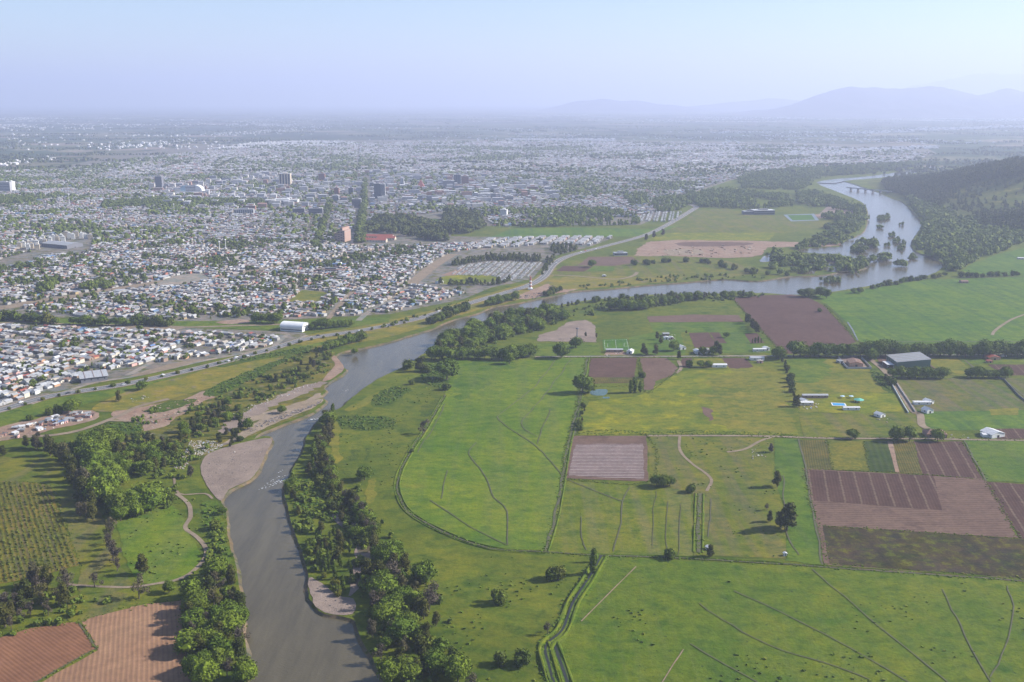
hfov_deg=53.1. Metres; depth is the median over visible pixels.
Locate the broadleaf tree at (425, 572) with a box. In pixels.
[408,559,437,584]
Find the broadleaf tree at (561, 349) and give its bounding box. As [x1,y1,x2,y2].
[552,341,569,357]
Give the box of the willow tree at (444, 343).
[433,338,447,346]
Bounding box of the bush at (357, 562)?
[352,557,362,567]
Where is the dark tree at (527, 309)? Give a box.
[524,307,530,315]
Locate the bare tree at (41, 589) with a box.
[34,583,46,597]
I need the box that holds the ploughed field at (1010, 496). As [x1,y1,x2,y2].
[987,482,1023,538]
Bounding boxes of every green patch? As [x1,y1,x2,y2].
[783,357,833,382]
[867,369,895,393]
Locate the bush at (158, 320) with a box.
[151,314,163,325]
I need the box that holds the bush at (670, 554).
[663,546,676,559]
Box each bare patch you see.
[364,479,376,503]
[702,407,713,420]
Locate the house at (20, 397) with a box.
[13,395,23,399]
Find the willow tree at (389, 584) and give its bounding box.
[365,569,399,594]
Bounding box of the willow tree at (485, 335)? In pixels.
[474,332,487,341]
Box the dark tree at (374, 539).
[369,535,379,551]
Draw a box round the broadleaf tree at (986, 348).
[975,340,994,356]
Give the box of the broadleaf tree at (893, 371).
[887,367,898,375]
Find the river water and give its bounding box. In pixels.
[224,181,941,681]
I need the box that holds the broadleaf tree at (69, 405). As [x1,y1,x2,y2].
[60,399,82,410]
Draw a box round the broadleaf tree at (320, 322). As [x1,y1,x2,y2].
[316,319,325,328]
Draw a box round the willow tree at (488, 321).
[484,318,495,326]
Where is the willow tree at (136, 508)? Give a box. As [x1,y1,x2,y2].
[127,499,144,516]
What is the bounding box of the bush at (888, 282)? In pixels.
[883,279,892,285]
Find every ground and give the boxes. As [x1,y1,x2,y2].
[0,139,936,320]
[0,167,1023,681]
[0,323,306,406]
[0,410,98,440]
[93,345,334,464]
[430,261,544,286]
[547,274,682,288]
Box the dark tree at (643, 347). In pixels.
[640,343,645,352]
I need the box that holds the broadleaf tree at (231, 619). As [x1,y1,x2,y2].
[208,608,247,635]
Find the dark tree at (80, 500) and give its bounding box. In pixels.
[75,498,82,510]
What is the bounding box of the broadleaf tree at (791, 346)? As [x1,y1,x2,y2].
[785,340,799,355]
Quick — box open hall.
[78,369,108,382]
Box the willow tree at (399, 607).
[383,599,410,620]
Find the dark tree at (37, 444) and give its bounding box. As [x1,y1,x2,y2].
[32,432,43,449]
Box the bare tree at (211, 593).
[208,585,223,604]
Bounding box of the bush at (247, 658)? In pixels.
[235,655,250,664]
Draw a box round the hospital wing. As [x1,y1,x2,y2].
[0,181,11,190]
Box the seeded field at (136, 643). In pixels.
[43,601,190,681]
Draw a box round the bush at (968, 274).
[965,270,974,276]
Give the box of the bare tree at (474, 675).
[466,672,476,681]
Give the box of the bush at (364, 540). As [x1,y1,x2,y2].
[357,535,370,546]
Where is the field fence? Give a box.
[997,376,1023,399]
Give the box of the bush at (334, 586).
[331,583,339,590]
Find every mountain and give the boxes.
[535,99,724,111]
[687,98,799,110]
[725,86,1023,118]
[907,73,1023,94]
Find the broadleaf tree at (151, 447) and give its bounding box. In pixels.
[144,443,159,453]
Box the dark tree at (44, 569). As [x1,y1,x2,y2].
[38,564,53,588]
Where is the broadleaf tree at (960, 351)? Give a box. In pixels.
[955,341,964,356]
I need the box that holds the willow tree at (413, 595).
[404,589,425,608]
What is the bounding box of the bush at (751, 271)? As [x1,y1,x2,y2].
[748,268,754,273]
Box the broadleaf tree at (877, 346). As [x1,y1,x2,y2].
[868,339,887,355]
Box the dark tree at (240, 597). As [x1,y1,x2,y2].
[233,590,246,606]
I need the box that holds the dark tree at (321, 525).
[318,520,323,532]
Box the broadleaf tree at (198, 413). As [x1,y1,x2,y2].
[194,411,203,416]
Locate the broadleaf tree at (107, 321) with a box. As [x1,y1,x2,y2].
[103,319,110,325]
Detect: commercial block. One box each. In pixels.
[430,190,455,192]
[472,193,500,196]
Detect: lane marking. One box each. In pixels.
[1,204,690,409]
[1,212,690,411]
[4,208,692,406]
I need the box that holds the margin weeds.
[1,299,1022,681]
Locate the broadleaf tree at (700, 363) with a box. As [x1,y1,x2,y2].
[696,360,704,366]
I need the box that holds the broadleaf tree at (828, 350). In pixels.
[822,343,833,355]
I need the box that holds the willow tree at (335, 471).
[322,463,339,477]
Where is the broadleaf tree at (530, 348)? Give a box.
[524,343,534,355]
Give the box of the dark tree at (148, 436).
[145,431,151,442]
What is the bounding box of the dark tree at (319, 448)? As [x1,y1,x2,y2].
[316,445,327,457]
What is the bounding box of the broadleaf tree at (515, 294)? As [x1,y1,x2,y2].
[511,290,519,299]
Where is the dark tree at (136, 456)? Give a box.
[133,451,139,461]
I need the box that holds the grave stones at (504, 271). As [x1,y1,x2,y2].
[452,261,540,280]
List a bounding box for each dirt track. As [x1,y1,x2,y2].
[0,398,169,438]
[68,582,158,587]
[110,406,192,420]
[159,493,207,583]
[173,478,212,498]
[556,272,638,278]
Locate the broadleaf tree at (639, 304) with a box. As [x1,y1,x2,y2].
[635,300,642,309]
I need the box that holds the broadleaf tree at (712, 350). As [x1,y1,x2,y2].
[709,345,717,354]
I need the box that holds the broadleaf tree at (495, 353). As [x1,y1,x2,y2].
[492,346,499,359]
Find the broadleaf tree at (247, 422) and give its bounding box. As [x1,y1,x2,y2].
[242,416,253,429]
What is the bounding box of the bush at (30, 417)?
[26,414,33,420]
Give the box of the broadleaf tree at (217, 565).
[199,557,232,579]
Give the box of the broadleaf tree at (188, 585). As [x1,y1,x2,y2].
[178,576,204,597]
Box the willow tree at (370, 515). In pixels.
[353,508,376,523]
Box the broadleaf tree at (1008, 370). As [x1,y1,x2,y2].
[1000,365,1012,377]
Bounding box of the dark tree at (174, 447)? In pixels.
[170,445,177,451]
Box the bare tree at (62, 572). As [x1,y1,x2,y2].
[56,566,67,583]
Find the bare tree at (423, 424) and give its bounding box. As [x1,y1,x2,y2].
[418,419,428,433]
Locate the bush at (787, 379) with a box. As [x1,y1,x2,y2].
[785,376,793,381]
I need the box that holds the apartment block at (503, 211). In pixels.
[500,208,507,215]
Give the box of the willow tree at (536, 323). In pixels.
[528,316,546,329]
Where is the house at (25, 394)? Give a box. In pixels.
[20,390,29,397]
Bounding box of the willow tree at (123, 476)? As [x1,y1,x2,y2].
[110,465,129,483]
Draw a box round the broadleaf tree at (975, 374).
[971,366,982,377]
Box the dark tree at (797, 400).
[793,394,800,406]
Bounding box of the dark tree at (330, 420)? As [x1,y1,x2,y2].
[325,416,334,428]
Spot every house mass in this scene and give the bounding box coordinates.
[0,140,929,172]
[0,170,749,239]
[0,238,539,318]
[0,323,279,361]
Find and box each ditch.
[36,648,95,681]
[78,620,96,647]
[396,395,1023,580]
[418,404,444,451]
[430,500,506,544]
[468,442,507,544]
[497,360,620,500]
[521,359,571,435]
[537,410,549,443]
[544,555,602,681]
[545,359,587,550]
[554,645,568,681]
[574,389,584,434]
[581,566,635,620]
[613,487,629,550]
[652,494,656,546]
[662,649,683,681]
[665,504,667,545]
[678,504,680,553]
[690,643,757,681]
[696,493,701,551]
[699,603,868,678]
[707,498,711,536]
[735,591,908,681]
[782,475,798,554]
[798,439,822,563]
[812,569,947,681]
[823,303,859,341]
[895,341,1023,341]
[942,589,991,681]
[964,441,986,480]
[990,585,1014,676]
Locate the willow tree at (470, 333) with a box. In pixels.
[464,327,478,337]
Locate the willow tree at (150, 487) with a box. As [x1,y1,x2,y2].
[127,480,169,502]
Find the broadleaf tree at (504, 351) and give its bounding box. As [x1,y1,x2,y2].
[501,348,511,356]
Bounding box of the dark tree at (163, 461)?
[159,456,166,467]
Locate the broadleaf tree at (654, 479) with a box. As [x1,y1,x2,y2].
[650,473,659,485]
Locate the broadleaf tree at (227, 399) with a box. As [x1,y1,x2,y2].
[223,395,231,404]
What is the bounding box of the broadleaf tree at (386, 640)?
[376,635,393,647]
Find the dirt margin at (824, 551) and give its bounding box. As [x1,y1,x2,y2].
[815,517,1023,581]
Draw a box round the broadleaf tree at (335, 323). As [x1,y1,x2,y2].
[331,320,338,327]
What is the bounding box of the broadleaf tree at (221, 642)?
[207,635,233,650]
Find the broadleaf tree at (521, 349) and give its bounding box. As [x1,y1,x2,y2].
[516,345,525,356]
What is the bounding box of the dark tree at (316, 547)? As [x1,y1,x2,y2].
[314,545,319,554]
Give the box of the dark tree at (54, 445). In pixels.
[51,442,58,458]
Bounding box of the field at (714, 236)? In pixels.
[647,233,774,240]
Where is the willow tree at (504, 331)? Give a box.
[495,325,512,338]
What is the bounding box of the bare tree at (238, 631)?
[233,624,250,639]
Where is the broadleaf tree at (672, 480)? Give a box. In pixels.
[667,476,676,485]
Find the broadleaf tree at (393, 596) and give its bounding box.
[378,591,405,604]
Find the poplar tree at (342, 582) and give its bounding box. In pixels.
[340,575,344,588]
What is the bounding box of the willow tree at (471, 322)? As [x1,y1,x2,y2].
[464,318,481,326]
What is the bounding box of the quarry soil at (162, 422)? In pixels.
[111,391,214,430]
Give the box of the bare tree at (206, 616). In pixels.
[203,611,209,621]
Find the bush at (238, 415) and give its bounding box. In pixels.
[234,411,243,419]
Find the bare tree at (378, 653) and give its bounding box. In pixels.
[372,643,385,660]
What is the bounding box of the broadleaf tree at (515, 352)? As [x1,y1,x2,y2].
[505,344,519,356]
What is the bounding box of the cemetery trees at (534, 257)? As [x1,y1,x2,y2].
[438,241,577,284]
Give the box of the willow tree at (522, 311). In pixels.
[517,307,525,315]
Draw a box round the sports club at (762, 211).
[751,208,774,214]
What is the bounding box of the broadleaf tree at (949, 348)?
[940,340,960,356]
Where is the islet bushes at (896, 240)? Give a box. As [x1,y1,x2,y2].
[819,212,917,282]
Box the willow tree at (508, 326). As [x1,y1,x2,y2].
[494,324,512,331]
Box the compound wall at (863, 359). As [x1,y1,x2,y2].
[839,356,871,368]
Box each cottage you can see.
[627,348,633,353]
[693,348,701,353]
[800,401,813,404]
[874,411,885,417]
[921,406,933,413]
[922,398,933,403]
[980,427,1004,437]
[984,354,1000,359]
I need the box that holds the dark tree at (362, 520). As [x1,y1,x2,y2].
[359,516,365,527]
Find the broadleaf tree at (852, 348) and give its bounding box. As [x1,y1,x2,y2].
[846,344,858,354]
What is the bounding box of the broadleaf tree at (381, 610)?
[371,599,394,621]
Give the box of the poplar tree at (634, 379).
[632,377,637,392]
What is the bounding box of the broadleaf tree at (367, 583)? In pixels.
[363,574,388,592]
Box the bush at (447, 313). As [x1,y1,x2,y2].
[441,309,450,317]
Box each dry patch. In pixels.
[329,422,342,462]
[345,392,378,410]
[697,366,798,433]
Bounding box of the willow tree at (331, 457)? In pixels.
[329,454,334,461]
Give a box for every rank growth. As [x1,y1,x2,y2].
[104,422,142,434]
[144,399,196,412]
[203,356,291,395]
[217,345,313,366]
[335,415,398,430]
[347,449,360,459]
[364,448,370,459]
[371,386,411,406]
[414,361,449,388]
[419,399,437,416]
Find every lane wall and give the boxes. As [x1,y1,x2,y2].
[892,385,908,412]
[896,383,914,411]
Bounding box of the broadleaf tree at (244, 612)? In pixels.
[223,602,249,621]
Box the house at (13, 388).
[10,385,18,390]
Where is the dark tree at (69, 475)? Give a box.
[64,464,75,480]
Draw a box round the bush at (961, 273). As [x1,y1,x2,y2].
[957,271,964,276]
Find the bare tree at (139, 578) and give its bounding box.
[131,573,150,598]
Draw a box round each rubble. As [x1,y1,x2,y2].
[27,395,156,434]
[175,440,222,468]
[233,382,315,413]
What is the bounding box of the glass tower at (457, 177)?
[454,173,460,183]
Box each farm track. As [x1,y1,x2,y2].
[678,436,712,490]
[726,437,772,451]
[887,441,899,473]
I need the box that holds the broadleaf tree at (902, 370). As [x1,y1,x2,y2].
[897,365,907,377]
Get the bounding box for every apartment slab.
[234,208,254,213]
[245,204,255,209]
[292,207,304,213]
[308,207,322,214]
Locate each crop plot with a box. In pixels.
[800,440,831,469]
[828,440,868,470]
[863,441,894,471]
[893,441,921,473]
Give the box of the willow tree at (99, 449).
[80,443,113,457]
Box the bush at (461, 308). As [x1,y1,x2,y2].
[454,304,463,311]
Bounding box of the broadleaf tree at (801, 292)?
[796,288,805,296]
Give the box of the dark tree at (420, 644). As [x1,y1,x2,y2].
[413,634,426,656]
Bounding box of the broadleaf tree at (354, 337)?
[350,333,357,342]
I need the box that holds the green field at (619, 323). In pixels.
[574,299,774,353]
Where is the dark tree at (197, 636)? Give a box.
[194,632,203,652]
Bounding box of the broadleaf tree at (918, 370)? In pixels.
[912,366,922,378]
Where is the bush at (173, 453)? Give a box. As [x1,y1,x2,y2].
[167,450,179,458]
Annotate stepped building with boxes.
[334,225,350,241]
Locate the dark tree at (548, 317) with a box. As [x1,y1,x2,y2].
[544,313,551,322]
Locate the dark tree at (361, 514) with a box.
[358,512,365,524]
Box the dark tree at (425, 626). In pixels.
[420,621,430,637]
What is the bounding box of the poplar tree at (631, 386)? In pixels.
[629,380,633,392]
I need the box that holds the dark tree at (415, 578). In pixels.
[413,574,421,587]
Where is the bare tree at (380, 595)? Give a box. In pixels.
[375,589,385,602]
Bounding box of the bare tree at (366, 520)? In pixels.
[364,517,369,526]
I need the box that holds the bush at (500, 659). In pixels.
[493,650,507,666]
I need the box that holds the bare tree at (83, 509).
[79,501,87,518]
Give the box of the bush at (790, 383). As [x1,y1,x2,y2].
[787,380,794,386]
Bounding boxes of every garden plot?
[681,358,691,367]
[689,332,714,347]
[710,332,726,342]
[722,358,752,368]
[745,333,763,342]
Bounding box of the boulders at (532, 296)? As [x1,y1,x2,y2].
[519,292,543,298]
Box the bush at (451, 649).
[446,645,460,657]
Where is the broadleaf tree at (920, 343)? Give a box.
[910,342,922,351]
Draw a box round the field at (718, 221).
[661,209,831,232]
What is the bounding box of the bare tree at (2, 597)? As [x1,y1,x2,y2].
[0,592,11,601]
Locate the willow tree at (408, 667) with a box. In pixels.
[395,654,422,680]
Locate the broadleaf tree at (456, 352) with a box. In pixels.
[454,348,460,357]
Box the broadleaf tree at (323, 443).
[320,440,327,447]
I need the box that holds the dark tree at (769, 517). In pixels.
[767,510,772,520]
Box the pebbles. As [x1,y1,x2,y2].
[207,443,337,610]
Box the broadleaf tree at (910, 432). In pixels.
[904,425,917,440]
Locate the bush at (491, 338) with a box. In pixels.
[487,334,496,341]
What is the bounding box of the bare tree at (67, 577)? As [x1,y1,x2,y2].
[61,571,73,589]
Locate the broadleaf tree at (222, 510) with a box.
[217,507,227,514]
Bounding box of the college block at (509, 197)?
[504,195,512,199]
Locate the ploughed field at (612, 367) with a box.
[589,357,636,382]
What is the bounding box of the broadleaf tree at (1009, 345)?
[1004,341,1014,354]
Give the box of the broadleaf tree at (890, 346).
[880,338,894,356]
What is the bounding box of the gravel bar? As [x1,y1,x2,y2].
[201,438,271,500]
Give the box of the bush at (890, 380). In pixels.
[885,376,896,385]
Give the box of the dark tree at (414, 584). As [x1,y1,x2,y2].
[410,580,418,590]
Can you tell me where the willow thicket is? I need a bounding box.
[766,210,908,275]
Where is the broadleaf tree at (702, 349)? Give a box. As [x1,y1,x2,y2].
[698,346,706,353]
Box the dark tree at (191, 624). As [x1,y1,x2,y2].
[188,620,195,629]
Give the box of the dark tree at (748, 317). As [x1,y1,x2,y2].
[745,314,750,323]
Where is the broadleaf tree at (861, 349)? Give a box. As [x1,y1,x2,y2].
[857,342,866,356]
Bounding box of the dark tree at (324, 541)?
[321,537,328,547]
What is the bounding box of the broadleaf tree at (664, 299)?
[659,295,667,303]
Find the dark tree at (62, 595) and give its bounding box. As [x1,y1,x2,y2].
[55,581,69,604]
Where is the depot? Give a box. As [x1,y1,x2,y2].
[613,251,627,255]
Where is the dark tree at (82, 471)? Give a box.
[72,466,89,489]
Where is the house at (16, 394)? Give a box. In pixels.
[11,392,18,398]
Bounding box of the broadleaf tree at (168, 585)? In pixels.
[162,579,174,591]
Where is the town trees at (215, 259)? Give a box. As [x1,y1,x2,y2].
[0,231,541,390]
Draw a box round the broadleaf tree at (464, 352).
[458,346,467,359]
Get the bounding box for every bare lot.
[113,325,182,329]
[131,359,202,375]
[157,274,207,284]
[217,319,249,323]
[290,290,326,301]
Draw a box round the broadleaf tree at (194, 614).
[178,606,205,626]
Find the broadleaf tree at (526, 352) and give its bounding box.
[520,344,529,356]
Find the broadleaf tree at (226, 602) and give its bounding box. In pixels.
[221,597,238,608]
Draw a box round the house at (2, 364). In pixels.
[0,361,7,367]
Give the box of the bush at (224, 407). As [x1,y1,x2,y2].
[220,405,229,410]
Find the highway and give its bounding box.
[0,204,698,411]
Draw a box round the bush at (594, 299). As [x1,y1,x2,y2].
[591,295,597,302]
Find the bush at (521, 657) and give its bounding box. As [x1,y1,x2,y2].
[512,647,531,667]
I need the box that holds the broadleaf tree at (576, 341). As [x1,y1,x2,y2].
[569,336,584,346]
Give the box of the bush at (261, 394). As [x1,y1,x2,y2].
[257,392,265,396]
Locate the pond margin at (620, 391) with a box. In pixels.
[584,383,642,399]
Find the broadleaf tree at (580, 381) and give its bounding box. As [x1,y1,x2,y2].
[572,374,594,392]
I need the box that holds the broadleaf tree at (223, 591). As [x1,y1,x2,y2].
[219,585,233,598]
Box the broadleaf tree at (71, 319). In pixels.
[68,317,76,323]
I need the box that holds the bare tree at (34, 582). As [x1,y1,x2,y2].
[31,574,38,591]
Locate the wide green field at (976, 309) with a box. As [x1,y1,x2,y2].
[814,277,1023,343]
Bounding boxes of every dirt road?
[0,280,162,308]
[208,248,384,278]
[407,254,457,283]
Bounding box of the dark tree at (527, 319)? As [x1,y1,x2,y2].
[525,316,530,326]
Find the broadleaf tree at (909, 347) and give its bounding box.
[904,343,912,352]
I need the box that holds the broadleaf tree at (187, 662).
[180,654,200,676]
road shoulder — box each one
[0,204,693,407]
[0,205,698,412]
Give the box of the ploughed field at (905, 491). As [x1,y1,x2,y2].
[805,470,941,509]
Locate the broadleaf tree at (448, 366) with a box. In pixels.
[434,358,459,379]
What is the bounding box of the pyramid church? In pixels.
[417,179,423,186]
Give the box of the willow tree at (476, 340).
[467,336,479,345]
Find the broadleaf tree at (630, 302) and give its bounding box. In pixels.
[626,299,634,309]
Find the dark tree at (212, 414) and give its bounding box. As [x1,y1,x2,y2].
[210,410,216,417]
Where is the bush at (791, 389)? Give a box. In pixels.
[788,385,796,391]
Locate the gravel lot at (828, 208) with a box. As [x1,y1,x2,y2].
[819,204,851,213]
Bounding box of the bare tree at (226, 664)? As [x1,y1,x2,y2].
[222,656,232,676]
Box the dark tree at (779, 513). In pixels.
[775,511,784,526]
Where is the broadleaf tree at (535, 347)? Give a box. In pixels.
[530,343,539,354]
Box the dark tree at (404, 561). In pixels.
[400,552,410,571]
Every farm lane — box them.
[535,354,1021,356]
[649,435,1023,440]
[676,360,682,372]
[868,359,929,428]
[991,314,1023,334]
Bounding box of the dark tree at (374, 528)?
[370,526,378,540]
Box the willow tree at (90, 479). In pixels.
[86,475,97,485]
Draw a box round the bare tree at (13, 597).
[10,591,19,610]
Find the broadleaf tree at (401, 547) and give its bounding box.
[391,539,403,552]
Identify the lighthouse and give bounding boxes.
[528,276,532,289]
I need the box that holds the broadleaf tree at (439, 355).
[436,351,443,359]
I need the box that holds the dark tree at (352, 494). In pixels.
[347,490,357,500]
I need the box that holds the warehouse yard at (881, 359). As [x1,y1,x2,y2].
[876,356,936,368]
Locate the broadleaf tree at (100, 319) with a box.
[95,314,108,324]
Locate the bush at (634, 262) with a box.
[630,259,637,265]
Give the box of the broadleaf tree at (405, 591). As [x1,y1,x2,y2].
[393,585,413,597]
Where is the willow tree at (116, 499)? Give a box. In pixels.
[103,491,132,508]
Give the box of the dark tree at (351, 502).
[347,498,354,512]
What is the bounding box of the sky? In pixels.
[0,0,1023,105]
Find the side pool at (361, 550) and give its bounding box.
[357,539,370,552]
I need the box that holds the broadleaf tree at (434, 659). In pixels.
[422,647,447,673]
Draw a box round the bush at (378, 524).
[367,519,381,528]
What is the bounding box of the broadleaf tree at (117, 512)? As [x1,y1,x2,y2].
[109,506,129,520]
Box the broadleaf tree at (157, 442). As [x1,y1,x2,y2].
[151,438,160,445]
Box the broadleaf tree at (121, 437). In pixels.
[114,430,125,441]
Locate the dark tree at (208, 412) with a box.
[206,407,210,415]
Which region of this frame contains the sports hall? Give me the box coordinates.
[41,241,82,248]
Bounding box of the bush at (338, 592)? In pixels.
[334,589,341,596]
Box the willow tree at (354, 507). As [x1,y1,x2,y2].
[350,500,367,513]
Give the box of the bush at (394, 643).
[376,631,397,647]
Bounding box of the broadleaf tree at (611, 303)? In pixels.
[605,299,616,307]
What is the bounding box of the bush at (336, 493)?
[332,490,341,497]
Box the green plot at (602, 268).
[588,266,613,270]
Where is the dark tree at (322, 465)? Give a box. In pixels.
[318,460,325,473]
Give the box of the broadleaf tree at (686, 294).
[683,292,693,298]
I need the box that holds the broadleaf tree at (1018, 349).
[1012,342,1023,356]
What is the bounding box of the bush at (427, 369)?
[422,364,431,372]
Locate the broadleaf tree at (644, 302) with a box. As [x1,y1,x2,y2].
[639,298,648,309]
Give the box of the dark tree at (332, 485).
[329,483,335,493]
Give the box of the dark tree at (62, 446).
[55,441,75,461]
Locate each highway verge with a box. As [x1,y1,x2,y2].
[0,338,340,425]
[296,268,557,345]
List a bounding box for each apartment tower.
[279,172,291,184]
[318,172,324,179]
[334,187,338,193]
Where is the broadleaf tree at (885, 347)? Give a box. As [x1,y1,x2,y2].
[877,340,889,356]
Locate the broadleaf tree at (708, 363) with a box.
[704,360,712,366]
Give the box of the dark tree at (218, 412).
[215,408,221,417]
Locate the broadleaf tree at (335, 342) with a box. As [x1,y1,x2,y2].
[332,339,338,347]
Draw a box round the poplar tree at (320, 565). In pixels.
[319,560,322,570]
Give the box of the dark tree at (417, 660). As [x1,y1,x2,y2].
[413,658,422,676]
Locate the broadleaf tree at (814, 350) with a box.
[808,343,819,355]
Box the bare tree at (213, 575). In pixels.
[211,571,219,588]
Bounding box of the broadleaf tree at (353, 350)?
[351,348,358,353]
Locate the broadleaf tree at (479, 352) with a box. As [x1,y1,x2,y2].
[476,349,484,358]
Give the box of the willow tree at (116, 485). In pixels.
[110,480,120,490]
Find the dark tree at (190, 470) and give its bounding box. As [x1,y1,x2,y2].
[187,465,193,476]
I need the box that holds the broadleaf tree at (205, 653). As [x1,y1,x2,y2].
[193,648,214,660]
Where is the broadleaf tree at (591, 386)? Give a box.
[582,381,595,392]
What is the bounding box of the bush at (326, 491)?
[321,487,330,495]
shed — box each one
[606,348,622,351]
[712,363,726,366]
[749,356,764,360]
[752,348,766,350]
[842,406,859,409]
[912,401,930,404]
[980,432,988,436]
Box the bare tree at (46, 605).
[42,597,52,614]
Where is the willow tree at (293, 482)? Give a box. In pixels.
[283,478,298,488]
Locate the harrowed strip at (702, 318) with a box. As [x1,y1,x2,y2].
[647,314,742,321]
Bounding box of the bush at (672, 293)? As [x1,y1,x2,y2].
[667,290,677,296]
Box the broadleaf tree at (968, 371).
[964,367,974,377]
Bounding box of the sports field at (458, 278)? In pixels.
[436,275,495,284]
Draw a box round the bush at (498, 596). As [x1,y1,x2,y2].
[490,587,507,605]
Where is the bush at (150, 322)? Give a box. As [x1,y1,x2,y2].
[148,315,154,325]
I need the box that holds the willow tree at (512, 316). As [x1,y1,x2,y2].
[506,314,516,319]
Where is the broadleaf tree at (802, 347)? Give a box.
[792,340,809,355]
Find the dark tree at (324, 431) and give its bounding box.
[320,425,328,434]
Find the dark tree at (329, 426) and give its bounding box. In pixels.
[326,423,334,437]
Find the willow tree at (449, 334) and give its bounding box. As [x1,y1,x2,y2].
[436,330,455,340]
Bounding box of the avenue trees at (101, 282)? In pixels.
[0,177,368,292]
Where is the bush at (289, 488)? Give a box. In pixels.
[286,485,295,492]
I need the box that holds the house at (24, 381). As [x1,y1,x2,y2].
[22,378,30,384]
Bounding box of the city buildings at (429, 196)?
[148,169,559,207]
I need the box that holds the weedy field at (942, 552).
[823,525,1023,577]
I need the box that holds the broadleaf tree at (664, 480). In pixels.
[658,474,670,486]
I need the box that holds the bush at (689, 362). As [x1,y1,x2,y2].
[685,359,692,366]
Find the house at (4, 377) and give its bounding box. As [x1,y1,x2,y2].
[1,375,8,380]
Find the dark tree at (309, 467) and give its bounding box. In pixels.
[305,462,311,473]
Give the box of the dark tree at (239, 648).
[232,636,246,658]
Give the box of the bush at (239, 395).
[236,392,242,398]
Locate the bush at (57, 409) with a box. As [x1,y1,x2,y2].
[53,404,63,413]
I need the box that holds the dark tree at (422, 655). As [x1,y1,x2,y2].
[418,650,428,669]
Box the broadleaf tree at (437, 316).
[433,313,441,320]
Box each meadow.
[0,456,64,482]
[117,504,200,584]
[200,500,231,562]
[546,481,692,556]
[578,369,797,434]
[648,436,786,558]
[783,357,906,412]
[799,413,920,437]
[931,357,967,375]
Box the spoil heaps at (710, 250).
[649,244,755,256]
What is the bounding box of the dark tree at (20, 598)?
[15,589,25,609]
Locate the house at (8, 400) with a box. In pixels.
[3,398,12,403]
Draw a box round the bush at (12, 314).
[5,309,19,319]
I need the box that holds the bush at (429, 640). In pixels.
[421,632,434,649]
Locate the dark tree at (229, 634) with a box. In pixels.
[225,630,232,637]
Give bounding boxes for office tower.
[155,175,163,186]
[332,194,338,200]
[348,187,353,193]
[352,198,360,207]
[374,182,380,198]
[381,183,385,195]
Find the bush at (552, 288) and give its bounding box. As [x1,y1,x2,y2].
[549,285,557,293]
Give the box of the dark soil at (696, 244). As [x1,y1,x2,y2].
[674,242,752,246]
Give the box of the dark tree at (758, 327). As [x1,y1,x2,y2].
[755,324,760,332]
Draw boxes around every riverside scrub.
[0,271,764,681]
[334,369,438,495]
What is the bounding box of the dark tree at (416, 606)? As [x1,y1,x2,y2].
[409,596,422,616]
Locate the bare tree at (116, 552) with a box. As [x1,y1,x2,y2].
[109,547,121,562]
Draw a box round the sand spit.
[323,355,343,380]
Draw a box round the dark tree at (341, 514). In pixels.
[338,510,343,519]
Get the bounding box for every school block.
[316,267,345,271]
[331,275,353,278]
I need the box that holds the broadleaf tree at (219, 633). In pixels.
[209,631,226,640]
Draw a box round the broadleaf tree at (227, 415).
[221,411,233,419]
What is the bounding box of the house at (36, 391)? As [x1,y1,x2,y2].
[31,388,39,394]
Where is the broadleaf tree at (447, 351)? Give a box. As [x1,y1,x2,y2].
[439,346,454,357]
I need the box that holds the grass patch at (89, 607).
[67,591,139,621]
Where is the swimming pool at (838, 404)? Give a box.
[831,403,845,405]
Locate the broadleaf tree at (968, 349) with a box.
[961,342,974,356]
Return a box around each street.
[39,335,178,382]
[125,343,184,374]
[267,335,287,352]
[326,291,355,318]
[355,286,411,320]
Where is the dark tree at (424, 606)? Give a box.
[418,598,429,618]
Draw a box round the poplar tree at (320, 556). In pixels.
[317,549,323,562]
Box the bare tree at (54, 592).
[50,588,59,601]
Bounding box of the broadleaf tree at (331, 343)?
[323,339,333,347]
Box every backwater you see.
[760,255,772,261]
[797,247,838,253]
[798,269,815,273]
[811,260,834,265]
[823,267,859,271]
[838,238,859,257]
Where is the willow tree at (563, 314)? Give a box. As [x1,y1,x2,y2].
[558,310,570,318]
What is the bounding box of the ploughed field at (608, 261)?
[579,257,639,265]
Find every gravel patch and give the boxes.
[308,577,355,614]
[332,513,355,527]
[349,547,370,595]
[663,249,703,254]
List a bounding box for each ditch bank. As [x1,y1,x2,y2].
[393,396,544,553]
[398,396,544,550]
[537,553,598,681]
[547,641,562,681]
[548,358,589,550]
[549,555,606,681]
[556,640,573,681]
[598,553,1023,579]
[692,493,696,551]
[701,493,704,552]
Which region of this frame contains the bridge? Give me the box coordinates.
[847,187,891,192]
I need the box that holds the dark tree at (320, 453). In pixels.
[317,450,323,460]
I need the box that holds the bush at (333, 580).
[329,577,340,585]
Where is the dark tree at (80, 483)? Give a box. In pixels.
[71,476,87,499]
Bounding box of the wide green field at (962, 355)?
[882,343,1022,355]
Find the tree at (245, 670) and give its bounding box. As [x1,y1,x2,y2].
[230,659,259,681]
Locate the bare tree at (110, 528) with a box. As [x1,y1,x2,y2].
[103,517,116,537]
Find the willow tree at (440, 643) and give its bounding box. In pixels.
[431,636,450,651]
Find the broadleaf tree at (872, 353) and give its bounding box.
[863,347,878,358]
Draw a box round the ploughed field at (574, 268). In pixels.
[557,266,591,271]
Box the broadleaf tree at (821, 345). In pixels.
[814,341,825,355]
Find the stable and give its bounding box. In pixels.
[801,394,828,397]
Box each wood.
[364,206,486,240]
[519,160,920,226]
[904,193,1023,269]
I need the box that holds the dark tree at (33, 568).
[25,561,39,581]
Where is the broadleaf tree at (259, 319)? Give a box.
[256,312,262,320]
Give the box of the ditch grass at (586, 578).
[394,358,1020,681]

